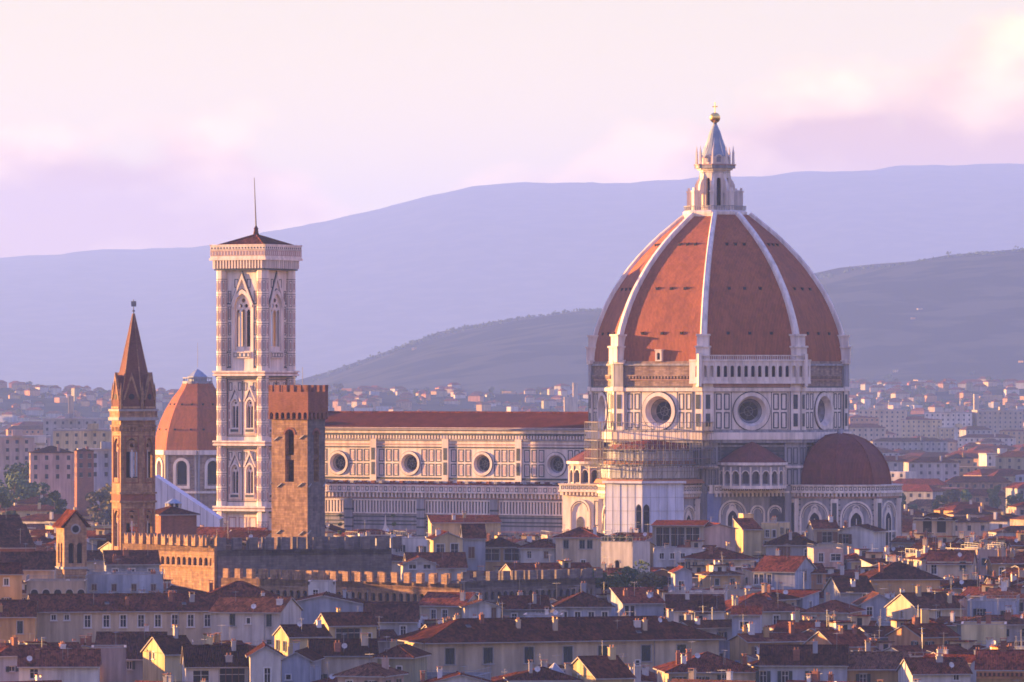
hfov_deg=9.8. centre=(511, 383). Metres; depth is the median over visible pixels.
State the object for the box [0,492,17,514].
tree
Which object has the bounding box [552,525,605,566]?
house
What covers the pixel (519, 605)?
house
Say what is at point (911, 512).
house
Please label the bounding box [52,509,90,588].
belfry
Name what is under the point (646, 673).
house
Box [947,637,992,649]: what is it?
house
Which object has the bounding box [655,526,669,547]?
window
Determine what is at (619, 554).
tower house
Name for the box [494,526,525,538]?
house
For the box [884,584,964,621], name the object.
house
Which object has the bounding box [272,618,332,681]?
house
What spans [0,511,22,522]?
house
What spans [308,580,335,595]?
house
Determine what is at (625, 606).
window
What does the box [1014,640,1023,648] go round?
house
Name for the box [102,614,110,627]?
window
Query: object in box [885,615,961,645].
house
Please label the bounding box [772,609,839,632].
house
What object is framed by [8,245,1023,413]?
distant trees
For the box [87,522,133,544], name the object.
house
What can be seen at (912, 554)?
house
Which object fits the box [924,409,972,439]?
apartment block
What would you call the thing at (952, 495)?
tree
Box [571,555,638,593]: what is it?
house
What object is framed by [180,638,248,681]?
house
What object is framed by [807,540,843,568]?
house
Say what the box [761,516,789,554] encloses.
house
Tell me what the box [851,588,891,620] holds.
house
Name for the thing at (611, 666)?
house
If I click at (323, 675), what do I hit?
window
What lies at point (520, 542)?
house
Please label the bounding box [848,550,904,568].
house
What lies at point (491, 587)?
fortress wall
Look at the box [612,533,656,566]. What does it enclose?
house
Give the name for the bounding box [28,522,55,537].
house
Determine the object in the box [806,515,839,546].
house
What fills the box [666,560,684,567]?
house
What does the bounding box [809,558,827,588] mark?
house
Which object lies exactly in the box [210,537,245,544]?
house
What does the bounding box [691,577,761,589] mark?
house
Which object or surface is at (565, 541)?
window
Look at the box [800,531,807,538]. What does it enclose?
house
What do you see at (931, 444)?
warehouse
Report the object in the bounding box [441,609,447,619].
window
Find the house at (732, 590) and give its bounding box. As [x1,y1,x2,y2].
[723,583,761,599]
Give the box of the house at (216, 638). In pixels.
[211,632,263,646]
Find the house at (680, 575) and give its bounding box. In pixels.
[668,565,694,589]
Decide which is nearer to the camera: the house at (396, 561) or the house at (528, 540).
the house at (396, 561)
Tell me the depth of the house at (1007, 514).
1811.02 m
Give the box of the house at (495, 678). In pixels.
[491,665,562,680]
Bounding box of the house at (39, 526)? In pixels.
[26,522,51,528]
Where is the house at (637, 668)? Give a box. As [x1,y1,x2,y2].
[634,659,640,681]
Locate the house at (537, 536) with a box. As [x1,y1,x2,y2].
[519,533,552,540]
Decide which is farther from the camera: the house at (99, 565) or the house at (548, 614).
the house at (99, 565)
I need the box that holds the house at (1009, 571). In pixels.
[1000,568,1022,575]
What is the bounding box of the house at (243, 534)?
[222,520,271,543]
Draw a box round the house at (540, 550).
[517,531,555,562]
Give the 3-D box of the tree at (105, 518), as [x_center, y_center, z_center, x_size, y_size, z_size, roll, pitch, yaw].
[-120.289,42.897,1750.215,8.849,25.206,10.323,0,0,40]
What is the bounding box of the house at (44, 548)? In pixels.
[34,541,55,550]
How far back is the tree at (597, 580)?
1099.29 m
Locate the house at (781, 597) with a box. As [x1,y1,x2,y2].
[759,583,800,605]
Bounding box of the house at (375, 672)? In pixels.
[332,653,408,681]
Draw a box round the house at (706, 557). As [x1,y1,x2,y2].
[681,542,757,567]
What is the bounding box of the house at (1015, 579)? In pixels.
[995,573,1023,585]
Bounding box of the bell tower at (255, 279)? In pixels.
[209,178,302,529]
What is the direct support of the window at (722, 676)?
in the house at (707, 665)
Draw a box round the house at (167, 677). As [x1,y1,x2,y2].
[135,672,206,681]
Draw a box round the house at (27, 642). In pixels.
[0,640,46,646]
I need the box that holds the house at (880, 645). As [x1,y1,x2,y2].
[869,629,894,650]
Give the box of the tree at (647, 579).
[635,571,662,586]
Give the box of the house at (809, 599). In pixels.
[756,590,820,608]
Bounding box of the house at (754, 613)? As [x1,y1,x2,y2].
[730,605,763,636]
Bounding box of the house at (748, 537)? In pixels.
[732,518,762,556]
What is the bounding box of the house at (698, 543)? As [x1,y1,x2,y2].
[677,537,716,550]
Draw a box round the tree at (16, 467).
[3,461,28,479]
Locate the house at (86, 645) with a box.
[72,633,91,648]
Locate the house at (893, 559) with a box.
[869,550,919,568]
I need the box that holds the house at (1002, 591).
[986,579,1023,613]
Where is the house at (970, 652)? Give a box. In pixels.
[930,644,994,654]
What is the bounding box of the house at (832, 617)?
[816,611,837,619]
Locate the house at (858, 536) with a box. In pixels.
[838,519,888,554]
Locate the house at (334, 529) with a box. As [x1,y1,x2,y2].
[325,521,348,536]
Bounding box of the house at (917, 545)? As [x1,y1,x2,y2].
[907,532,975,552]
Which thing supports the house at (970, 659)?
on the street
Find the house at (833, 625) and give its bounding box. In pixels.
[803,621,867,634]
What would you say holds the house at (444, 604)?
on the street
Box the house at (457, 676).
[420,662,495,681]
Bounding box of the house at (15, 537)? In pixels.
[0,523,35,551]
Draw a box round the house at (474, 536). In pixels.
[459,524,486,570]
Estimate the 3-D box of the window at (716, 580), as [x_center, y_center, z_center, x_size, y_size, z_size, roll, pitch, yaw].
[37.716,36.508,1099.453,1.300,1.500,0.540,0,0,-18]
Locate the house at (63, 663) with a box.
[17,642,101,681]
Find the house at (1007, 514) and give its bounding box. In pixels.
[997,512,1018,517]
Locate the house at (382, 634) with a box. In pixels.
[377,629,397,652]
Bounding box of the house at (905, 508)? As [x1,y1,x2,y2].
[902,505,929,513]
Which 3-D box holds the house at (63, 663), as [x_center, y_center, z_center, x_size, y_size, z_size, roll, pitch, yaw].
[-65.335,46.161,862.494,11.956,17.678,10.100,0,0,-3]
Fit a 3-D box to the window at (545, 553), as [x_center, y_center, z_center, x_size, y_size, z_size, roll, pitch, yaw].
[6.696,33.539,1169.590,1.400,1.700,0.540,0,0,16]
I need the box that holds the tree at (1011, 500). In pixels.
[1005,493,1023,507]
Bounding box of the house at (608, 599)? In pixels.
[600,593,610,602]
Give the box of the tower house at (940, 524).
[913,508,958,537]
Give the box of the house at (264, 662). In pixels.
[245,641,284,681]
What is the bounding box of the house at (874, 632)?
[858,609,911,640]
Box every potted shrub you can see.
[617,535,624,541]
[625,535,633,541]
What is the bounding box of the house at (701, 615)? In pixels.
[682,610,710,619]
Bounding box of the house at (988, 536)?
[984,534,998,540]
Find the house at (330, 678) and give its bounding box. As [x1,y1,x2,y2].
[309,661,337,681]
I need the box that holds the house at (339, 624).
[314,608,378,637]
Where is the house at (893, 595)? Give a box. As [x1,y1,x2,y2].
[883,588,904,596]
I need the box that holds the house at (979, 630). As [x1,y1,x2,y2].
[961,612,1006,644]
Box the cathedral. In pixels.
[325,106,902,549]
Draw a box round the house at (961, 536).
[959,531,982,541]
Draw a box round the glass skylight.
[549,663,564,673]
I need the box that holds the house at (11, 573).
[0,562,23,598]
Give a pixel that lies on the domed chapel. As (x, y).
(186, 451)
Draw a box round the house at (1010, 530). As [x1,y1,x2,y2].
[987,526,1023,535]
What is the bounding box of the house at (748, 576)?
[741,562,758,587]
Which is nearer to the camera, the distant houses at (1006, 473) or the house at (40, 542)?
the house at (40, 542)
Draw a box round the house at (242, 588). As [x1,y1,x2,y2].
[206,574,279,596]
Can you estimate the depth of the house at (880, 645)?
921.34 m
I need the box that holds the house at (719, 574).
[694,555,744,587]
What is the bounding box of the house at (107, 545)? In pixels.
[98,535,167,552]
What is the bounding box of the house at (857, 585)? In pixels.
[822,570,875,605]
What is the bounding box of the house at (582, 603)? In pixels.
[551,581,615,616]
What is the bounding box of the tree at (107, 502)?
[100,483,111,513]
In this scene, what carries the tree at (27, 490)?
on the ground
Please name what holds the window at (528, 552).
in the house at (540, 550)
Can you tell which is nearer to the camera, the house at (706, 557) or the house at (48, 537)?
the house at (706, 557)
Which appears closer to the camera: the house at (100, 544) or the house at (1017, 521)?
the house at (100, 544)
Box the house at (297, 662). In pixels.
[281,640,324,681]
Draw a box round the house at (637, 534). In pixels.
[617,524,651,541]
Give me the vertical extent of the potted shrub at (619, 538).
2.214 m
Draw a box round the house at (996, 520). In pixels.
[977,512,1013,530]
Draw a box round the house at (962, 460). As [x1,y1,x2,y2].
[943,452,974,465]
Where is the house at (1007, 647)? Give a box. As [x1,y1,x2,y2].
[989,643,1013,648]
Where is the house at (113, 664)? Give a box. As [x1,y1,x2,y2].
[91,632,126,681]
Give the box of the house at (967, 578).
[962,572,978,579]
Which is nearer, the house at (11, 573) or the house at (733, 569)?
the house at (11, 573)
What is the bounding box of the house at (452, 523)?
[427,511,501,538]
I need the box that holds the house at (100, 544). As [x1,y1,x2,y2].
[97,541,107,549]
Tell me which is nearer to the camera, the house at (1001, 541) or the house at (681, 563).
the house at (681, 563)
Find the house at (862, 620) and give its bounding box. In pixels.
[840,615,878,627]
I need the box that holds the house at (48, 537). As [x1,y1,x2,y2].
[32,531,55,543]
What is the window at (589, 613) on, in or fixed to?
in the house at (582, 603)
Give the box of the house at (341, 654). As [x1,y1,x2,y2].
[307,633,378,678]
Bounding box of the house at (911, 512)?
[902,510,926,514]
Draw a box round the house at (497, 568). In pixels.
[483,562,516,578]
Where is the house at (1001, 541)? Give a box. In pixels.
[968,535,1011,549]
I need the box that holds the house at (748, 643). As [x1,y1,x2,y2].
[727,615,813,665]
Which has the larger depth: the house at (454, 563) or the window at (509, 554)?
the window at (509, 554)
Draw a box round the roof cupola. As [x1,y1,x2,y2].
[165,499,181,508]
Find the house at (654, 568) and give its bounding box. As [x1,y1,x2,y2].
[650,567,664,570]
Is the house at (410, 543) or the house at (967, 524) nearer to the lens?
the house at (410, 543)
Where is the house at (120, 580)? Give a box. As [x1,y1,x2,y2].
[87,561,163,592]
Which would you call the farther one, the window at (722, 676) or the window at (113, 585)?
the window at (113, 585)
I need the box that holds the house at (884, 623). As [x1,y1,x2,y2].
[848,616,894,625]
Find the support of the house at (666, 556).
on the street
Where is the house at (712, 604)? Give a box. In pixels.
[665,591,725,622]
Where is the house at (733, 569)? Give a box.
[727,560,755,587]
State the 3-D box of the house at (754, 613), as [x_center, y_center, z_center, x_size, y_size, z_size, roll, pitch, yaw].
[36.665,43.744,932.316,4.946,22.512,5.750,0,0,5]
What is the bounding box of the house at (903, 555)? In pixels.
[897,542,934,557]
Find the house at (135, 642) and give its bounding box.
[95,621,167,681]
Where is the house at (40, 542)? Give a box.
[35,539,54,546]
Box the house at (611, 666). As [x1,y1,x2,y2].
[564,640,635,681]
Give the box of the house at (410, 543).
[385,529,431,555]
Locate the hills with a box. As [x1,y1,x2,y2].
[0,163,1023,431]
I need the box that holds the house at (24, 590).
[22,580,25,598]
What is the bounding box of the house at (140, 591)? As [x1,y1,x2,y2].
[96,586,176,592]
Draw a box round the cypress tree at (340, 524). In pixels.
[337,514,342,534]
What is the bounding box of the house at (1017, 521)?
[1010,516,1023,525]
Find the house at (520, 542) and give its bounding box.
[485,533,525,562]
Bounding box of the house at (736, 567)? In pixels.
[726,561,752,569]
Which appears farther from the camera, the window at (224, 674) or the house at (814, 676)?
the window at (224, 674)
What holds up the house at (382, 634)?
on the street
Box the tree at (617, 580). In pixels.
[606,568,630,588]
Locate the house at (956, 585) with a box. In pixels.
[940,563,983,594]
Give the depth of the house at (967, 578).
1121.05 m
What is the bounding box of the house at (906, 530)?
[902,523,915,535]
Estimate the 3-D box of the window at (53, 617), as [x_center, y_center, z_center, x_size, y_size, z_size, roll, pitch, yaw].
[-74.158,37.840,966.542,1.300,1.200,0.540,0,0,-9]
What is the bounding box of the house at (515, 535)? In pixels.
[486,530,518,538]
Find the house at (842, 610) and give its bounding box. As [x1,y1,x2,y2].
[799,591,865,619]
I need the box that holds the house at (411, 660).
[373,636,431,681]
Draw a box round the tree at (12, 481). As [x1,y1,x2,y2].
[0,471,27,505]
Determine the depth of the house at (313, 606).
972.00 m
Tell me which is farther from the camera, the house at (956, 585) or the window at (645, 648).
the house at (956, 585)
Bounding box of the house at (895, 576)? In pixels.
[859,552,943,594]
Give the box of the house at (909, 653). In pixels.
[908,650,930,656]
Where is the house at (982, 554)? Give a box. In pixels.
[961,544,1003,579]
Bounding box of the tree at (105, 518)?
[85,488,111,524]
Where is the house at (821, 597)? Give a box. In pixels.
[806,575,825,603]
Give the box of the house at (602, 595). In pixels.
[595,590,606,597]
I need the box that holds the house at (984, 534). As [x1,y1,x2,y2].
[974,528,997,541]
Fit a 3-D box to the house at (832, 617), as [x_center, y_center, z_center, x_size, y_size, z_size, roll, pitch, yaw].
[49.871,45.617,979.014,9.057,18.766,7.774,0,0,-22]
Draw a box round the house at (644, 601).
[609,581,664,617]
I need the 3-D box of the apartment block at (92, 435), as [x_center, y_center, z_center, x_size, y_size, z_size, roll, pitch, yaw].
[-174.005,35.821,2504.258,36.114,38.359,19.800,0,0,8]
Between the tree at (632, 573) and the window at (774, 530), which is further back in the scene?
the window at (774, 530)
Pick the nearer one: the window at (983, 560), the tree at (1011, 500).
the window at (983, 560)
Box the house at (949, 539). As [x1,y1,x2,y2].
[912,530,964,545]
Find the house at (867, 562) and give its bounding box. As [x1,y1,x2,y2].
[860,554,902,566]
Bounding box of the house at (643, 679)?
[619,653,653,681]
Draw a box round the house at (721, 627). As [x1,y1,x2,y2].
[679,599,739,658]
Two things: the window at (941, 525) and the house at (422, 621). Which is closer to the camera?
the house at (422, 621)
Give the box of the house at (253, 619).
[208,591,303,643]
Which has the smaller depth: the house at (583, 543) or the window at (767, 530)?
the house at (583, 543)
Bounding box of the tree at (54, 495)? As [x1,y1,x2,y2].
[47,490,66,513]
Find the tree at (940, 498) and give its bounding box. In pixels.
[931,495,947,512]
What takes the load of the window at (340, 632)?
in the house at (339, 624)
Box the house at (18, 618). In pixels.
[0,599,38,642]
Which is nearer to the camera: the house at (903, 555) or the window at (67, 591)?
the window at (67, 591)
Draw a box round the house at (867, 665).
[847,633,908,681]
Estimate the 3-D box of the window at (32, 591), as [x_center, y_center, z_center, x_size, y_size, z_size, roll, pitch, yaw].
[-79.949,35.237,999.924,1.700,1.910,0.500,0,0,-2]
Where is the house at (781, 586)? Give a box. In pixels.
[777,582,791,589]
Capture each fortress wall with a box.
[122,532,245,591]
[217,536,401,587]
[221,568,461,600]
[451,568,602,603]
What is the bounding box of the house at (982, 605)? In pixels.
[966,592,1019,616]
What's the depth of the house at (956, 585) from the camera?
1087.59 m
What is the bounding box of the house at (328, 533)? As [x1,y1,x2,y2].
[325,531,332,536]
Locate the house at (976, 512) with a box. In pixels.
[945,507,993,517]
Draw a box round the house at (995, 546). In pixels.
[965,541,1005,555]
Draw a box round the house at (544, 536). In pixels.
[541,530,611,538]
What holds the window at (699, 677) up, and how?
in the house at (707, 665)
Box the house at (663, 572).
[652,567,675,587]
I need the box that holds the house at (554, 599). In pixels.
[549,582,568,612]
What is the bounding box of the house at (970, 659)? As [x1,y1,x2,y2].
[923,633,979,681]
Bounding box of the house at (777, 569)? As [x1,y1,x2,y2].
[752,544,816,589]
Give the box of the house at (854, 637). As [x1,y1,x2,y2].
[803,615,876,650]
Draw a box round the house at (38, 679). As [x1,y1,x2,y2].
[5,674,61,681]
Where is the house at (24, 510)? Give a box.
[0,503,66,516]
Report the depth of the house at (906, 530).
1534.40 m
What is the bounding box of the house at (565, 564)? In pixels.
[500,547,593,576]
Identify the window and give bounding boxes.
[3,578,9,585]
[6,665,18,672]
[16,620,23,634]
[28,668,38,679]
[30,588,38,593]
[42,589,49,593]
[50,614,57,620]
[53,588,61,593]
[63,614,70,620]
[65,588,73,593]
[83,614,91,628]
[90,583,97,591]
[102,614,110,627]
[111,583,116,590]
[119,614,127,627]
[126,660,134,670]
[130,583,137,591]
[137,614,144,627]
[150,583,156,591]
[153,614,162,627]
[170,614,179,627]
[186,614,194,627]
[192,669,209,681]
[203,614,210,627]
[218,668,245,681]
[228,613,236,626]
[245,617,251,624]
[263,667,271,681]
[264,614,272,627]
[266,639,271,643]
[284,674,291,680]
[312,589,318,594]
[321,673,326,678]
[335,627,361,637]
[396,544,404,552]
[399,625,406,634]
[408,561,417,569]
[416,546,425,551]
[422,561,431,569]
[430,609,436,618]
[436,543,444,551]
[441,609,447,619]
[444,647,455,665]
[450,543,458,551]
[467,546,475,558]
[482,646,494,664]
[485,548,500,561]
[491,606,496,617]
[503,548,520,561]
[511,613,517,617]
[523,646,535,663]
[525,550,531,558]
[543,551,548,558]
[560,611,567,616]
[562,645,573,663]
[563,539,568,548]
[574,611,581,616]
[578,539,585,549]
[586,539,593,549]
[587,611,594,616]
[597,645,607,654]
[601,611,608,615]
[624,605,629,615]
[630,605,634,615]
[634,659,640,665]
[641,644,652,661]
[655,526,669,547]
[658,552,664,559]
[669,552,675,559]
[670,526,684,547]
[672,676,686,678]
[676,643,686,658]
[678,580,684,589]
[678,615,683,622]
[679,552,685,559]
[685,526,699,544]
[696,676,708,679]
[714,578,720,585]
[717,631,726,640]
[717,674,725,679]
[738,621,749,629]
[752,573,758,584]
[752,646,759,654]
[756,670,770,681]
[759,573,763,584]
[764,529,769,537]
[768,574,772,585]
[771,529,776,537]
[773,614,779,623]
[777,546,790,555]
[778,670,791,681]
[805,670,816,679]
[817,531,837,543]
[817,552,824,562]
[817,574,821,583]
[829,553,841,561]
[839,533,851,544]
[856,673,870,681]
[866,606,873,617]
[922,517,931,531]
[925,641,933,644]
[930,565,937,574]
[936,517,946,532]
[936,610,941,618]
[952,675,960,681]
[959,561,965,570]
[973,608,985,616]
[981,558,986,565]
[999,566,1004,574]
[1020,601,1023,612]
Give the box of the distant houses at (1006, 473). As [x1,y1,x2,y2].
[0,308,1023,512]
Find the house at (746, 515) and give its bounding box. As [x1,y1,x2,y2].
[738,513,753,518]
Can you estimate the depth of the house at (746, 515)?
1236.17 m
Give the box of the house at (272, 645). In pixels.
[192,638,274,648]
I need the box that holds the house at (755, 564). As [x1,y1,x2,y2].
[730,547,761,566]
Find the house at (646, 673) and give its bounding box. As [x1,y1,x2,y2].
[641,665,656,681]
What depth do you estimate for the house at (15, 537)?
1154.15 m
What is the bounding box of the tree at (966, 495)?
[960,489,972,501]
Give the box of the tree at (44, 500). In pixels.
[35,482,64,508]
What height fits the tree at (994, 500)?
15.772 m
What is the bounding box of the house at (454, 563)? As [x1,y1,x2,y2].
[403,545,467,581]
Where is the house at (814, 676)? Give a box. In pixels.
[786,669,844,681]
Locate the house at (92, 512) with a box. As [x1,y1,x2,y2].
[89,509,136,526]
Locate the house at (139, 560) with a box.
[103,548,160,570]
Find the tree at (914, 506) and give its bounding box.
[908,504,917,508]
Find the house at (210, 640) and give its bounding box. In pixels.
[202,624,254,649]
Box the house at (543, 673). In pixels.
[502,654,582,681]
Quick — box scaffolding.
[584,421,720,534]
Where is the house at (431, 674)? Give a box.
[427,666,491,679]
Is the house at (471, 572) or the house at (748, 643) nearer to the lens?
the house at (748, 643)
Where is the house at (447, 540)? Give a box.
[425,528,465,551]
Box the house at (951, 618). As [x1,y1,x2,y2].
[937,600,976,632]
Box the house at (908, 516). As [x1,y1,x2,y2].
[902,513,925,518]
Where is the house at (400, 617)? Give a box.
[363,592,419,634]
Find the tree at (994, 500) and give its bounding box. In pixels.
[987,485,1001,507]
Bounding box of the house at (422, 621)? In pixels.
[418,608,441,629]
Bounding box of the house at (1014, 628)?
[952,598,1023,641]
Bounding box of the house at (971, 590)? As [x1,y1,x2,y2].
[959,575,999,598]
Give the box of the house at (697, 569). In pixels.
[670,559,717,585]
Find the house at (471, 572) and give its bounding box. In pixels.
[467,566,485,579]
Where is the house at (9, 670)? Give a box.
[0,635,65,681]
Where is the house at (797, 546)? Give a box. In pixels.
[763,523,817,555]
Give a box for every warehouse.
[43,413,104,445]
[870,437,947,451]
[885,455,907,470]
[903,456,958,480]
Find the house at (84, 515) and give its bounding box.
[74,507,88,518]
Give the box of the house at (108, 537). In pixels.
[106,535,111,540]
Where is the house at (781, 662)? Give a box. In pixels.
[756,628,848,681]
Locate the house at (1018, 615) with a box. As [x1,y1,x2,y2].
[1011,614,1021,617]
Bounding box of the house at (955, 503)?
[938,500,990,507]
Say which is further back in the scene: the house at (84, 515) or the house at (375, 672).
the house at (84, 515)
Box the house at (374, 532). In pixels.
[333,520,399,535]
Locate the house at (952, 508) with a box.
[934,502,1001,514]
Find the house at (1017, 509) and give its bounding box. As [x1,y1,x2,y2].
[1008,502,1023,515]
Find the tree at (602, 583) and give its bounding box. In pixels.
[595,572,612,592]
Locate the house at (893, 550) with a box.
[889,547,905,555]
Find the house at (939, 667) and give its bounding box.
[896,647,972,681]
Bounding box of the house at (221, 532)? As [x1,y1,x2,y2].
[197,521,269,537]
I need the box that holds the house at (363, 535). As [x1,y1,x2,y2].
[345,530,405,545]
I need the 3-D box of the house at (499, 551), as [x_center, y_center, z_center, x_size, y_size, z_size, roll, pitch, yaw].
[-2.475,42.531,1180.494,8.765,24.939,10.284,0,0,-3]
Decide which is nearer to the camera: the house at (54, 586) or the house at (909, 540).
the house at (54, 586)
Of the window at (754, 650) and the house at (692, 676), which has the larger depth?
the window at (754, 650)
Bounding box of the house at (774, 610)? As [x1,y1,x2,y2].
[724,588,804,629]
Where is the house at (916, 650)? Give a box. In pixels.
[881,628,966,655]
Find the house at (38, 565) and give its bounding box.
[0,552,55,581]
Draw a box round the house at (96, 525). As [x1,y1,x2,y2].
[45,521,111,529]
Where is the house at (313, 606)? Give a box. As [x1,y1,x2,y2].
[289,585,366,623]
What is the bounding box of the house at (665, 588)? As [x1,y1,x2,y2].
[663,583,698,590]
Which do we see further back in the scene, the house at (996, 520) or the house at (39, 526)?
the house at (996, 520)
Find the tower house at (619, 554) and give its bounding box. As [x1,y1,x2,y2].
[601,535,649,586]
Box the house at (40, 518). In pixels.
[20,512,94,524]
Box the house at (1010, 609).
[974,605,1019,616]
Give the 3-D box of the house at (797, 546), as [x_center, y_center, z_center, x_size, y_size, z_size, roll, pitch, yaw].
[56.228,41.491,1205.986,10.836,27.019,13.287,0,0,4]
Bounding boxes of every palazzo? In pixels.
[27,580,218,644]
[390,602,726,676]
[974,638,1023,681]
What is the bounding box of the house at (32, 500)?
[12,495,66,508]
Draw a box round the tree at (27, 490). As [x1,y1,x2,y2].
[5,475,39,500]
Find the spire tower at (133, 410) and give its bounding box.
[108,299,158,549]
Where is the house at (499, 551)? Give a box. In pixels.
[485,537,520,570]
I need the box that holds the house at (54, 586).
[26,570,87,598]
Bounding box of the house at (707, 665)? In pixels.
[652,641,758,681]
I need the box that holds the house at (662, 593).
[657,584,671,613]
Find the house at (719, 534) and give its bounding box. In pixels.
[704,522,738,551]
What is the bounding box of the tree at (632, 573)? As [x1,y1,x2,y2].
[619,559,649,586]
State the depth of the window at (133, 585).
1015.17 m
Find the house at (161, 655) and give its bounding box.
[140,624,191,681]
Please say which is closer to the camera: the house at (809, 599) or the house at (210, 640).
the house at (210, 640)
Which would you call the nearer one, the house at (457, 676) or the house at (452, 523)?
the house at (457, 676)
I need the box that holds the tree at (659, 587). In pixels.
[654,576,668,590]
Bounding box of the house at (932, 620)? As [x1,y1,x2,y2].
[909,608,947,623]
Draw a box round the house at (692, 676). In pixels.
[670,668,755,681]
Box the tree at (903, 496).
[899,493,905,505]
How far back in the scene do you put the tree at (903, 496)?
2199.17 m
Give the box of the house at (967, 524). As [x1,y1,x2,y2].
[951,514,988,537]
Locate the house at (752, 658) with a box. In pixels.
[747,645,759,666]
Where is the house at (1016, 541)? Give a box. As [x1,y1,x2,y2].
[999,529,1023,552]
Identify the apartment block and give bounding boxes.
[0,430,50,492]
[28,444,73,509]
[35,436,46,449]
[52,423,111,480]
[74,446,93,509]
[77,442,133,507]
[133,444,136,476]
[849,414,878,424]
[858,406,906,437]
[901,416,941,437]
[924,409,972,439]
[938,424,961,438]
[957,433,1015,447]
[972,407,1022,433]
[978,448,1006,465]
[1000,427,1023,444]
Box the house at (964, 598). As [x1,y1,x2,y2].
[910,583,968,616]
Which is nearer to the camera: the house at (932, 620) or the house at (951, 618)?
the house at (932, 620)
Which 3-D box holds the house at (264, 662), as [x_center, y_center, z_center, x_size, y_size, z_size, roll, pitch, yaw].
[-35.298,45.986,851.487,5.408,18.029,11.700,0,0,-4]
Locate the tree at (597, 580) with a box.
[588,567,599,582]
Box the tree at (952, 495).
[943,489,960,504]
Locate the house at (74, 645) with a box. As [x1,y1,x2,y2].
[6,638,82,648]
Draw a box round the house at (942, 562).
[925,536,977,579]
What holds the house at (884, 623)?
on the street
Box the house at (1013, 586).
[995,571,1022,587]
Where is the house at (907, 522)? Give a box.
[902,517,915,525]
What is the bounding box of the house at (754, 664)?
[747,660,759,669]
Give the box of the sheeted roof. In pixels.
[155,475,222,526]
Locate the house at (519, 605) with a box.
[497,578,551,617]
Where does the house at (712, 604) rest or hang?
on the street
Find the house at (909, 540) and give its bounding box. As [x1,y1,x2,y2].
[889,530,936,547]
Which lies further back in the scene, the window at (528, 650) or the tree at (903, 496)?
the tree at (903, 496)
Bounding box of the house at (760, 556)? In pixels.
[753,554,765,561]
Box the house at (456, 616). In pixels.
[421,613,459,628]
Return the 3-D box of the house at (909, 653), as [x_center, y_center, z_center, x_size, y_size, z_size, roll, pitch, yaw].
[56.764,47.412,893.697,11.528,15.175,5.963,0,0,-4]
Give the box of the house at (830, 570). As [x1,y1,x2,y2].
[825,567,839,574]
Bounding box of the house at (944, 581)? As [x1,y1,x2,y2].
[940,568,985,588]
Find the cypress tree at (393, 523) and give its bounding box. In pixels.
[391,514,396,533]
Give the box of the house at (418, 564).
[398,555,437,581]
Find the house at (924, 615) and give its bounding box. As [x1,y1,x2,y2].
[921,609,929,622]
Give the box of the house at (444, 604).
[419,581,478,619]
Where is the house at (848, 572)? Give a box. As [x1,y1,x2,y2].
[826,564,881,581]
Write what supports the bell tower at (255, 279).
on the street
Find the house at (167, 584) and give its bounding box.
[163,579,205,592]
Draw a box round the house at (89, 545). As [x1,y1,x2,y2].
[46,537,96,549]
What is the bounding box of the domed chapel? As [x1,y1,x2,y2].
[155,343,216,512]
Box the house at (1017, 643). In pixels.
[982,639,1023,648]
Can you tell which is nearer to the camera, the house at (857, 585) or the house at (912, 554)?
the house at (857, 585)
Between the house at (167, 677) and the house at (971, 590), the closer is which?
the house at (167, 677)
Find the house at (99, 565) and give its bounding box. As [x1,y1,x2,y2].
[94,558,103,571]
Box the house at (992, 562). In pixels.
[985,544,1023,575]
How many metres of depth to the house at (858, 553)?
1189.79 m
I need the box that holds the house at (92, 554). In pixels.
[34,541,103,571]
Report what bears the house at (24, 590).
on the street
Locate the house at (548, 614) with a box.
[523,603,563,616]
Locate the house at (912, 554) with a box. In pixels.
[905,543,963,556]
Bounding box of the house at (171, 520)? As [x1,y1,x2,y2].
[155,506,199,539]
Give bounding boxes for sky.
[0,0,1023,257]
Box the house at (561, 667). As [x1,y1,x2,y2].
[496,663,564,681]
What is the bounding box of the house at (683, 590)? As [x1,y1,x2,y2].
[668,584,727,599]
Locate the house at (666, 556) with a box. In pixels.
[653,543,705,567]
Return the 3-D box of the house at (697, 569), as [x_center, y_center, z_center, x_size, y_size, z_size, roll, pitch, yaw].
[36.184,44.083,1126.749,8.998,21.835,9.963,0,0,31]
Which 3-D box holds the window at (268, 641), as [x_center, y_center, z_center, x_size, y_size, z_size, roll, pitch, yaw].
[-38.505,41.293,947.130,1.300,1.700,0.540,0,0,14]
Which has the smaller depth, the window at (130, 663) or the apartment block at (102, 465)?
the window at (130, 663)
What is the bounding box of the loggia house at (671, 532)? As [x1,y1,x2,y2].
[651,520,708,547]
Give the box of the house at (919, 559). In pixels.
[903,545,978,571]
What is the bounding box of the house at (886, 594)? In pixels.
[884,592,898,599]
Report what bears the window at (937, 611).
in the house at (905, 605)
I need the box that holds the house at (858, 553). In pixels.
[844,542,889,569]
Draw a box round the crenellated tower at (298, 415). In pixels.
[268,367,327,548]
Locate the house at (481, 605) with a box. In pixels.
[459,591,503,617]
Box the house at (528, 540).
[507,534,534,543]
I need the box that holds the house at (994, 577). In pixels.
[984,562,1023,583]
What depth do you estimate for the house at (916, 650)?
905.78 m
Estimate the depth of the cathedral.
1334.24 m
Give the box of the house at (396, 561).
[392,556,402,580]

